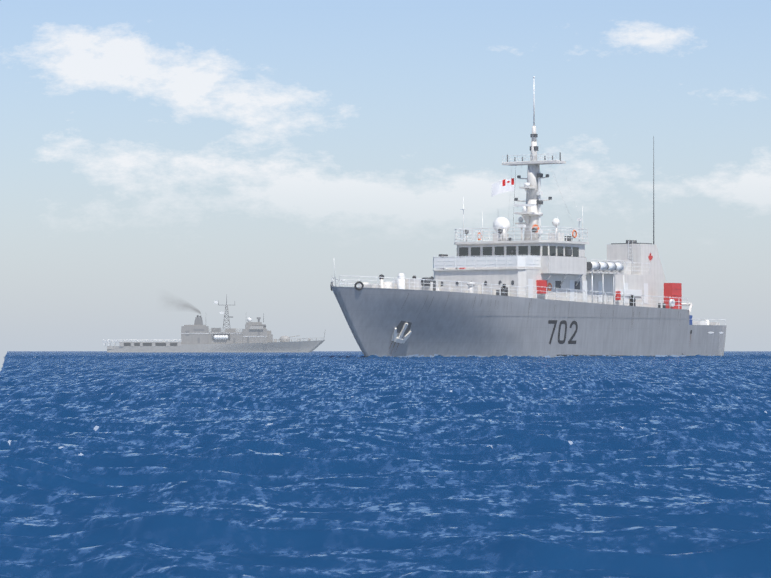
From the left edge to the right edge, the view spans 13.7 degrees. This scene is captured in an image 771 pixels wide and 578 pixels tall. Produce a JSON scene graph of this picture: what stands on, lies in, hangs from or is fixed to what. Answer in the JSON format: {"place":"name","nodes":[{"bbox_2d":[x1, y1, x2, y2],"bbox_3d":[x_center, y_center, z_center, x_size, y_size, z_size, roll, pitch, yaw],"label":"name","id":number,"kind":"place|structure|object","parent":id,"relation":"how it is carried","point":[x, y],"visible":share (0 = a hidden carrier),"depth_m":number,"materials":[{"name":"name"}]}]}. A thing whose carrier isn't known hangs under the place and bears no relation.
{"place":"outdoors","nodes":[
{"label":"outdoors","id":0,"kind":"place"},
{"bbox_2d":[0,351,770,577],"bbox_3d":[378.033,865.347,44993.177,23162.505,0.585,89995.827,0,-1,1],"label":"sea","id":1,"kind":"structure","parent":0,"point":[335,464],"depth_m":16.30,"materials":[{"name":"liquid"}]},
{"bbox_2d":[103,294,324,351],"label":"patrol vessel","id":2,"kind":"object","parent":1,"relation":"on","point":[197,336],"visible":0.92,"depth_m":1176.10,"materials":[{"name":"grey metal"}]},
{"bbox_2d":[330,77,726,357],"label":"warship","id":3,"kind":"object","parent":1,"relation":"in","point":[532,293],"visible":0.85,"depth_m":279.61,"materials":[{"name":"white metal"}]},
{"bbox_2d":[0,0,770,370],"label":"sky","id":4,"kind":"structure","parent":0,"point":[161,161],"materials":[{"name":"blue"}]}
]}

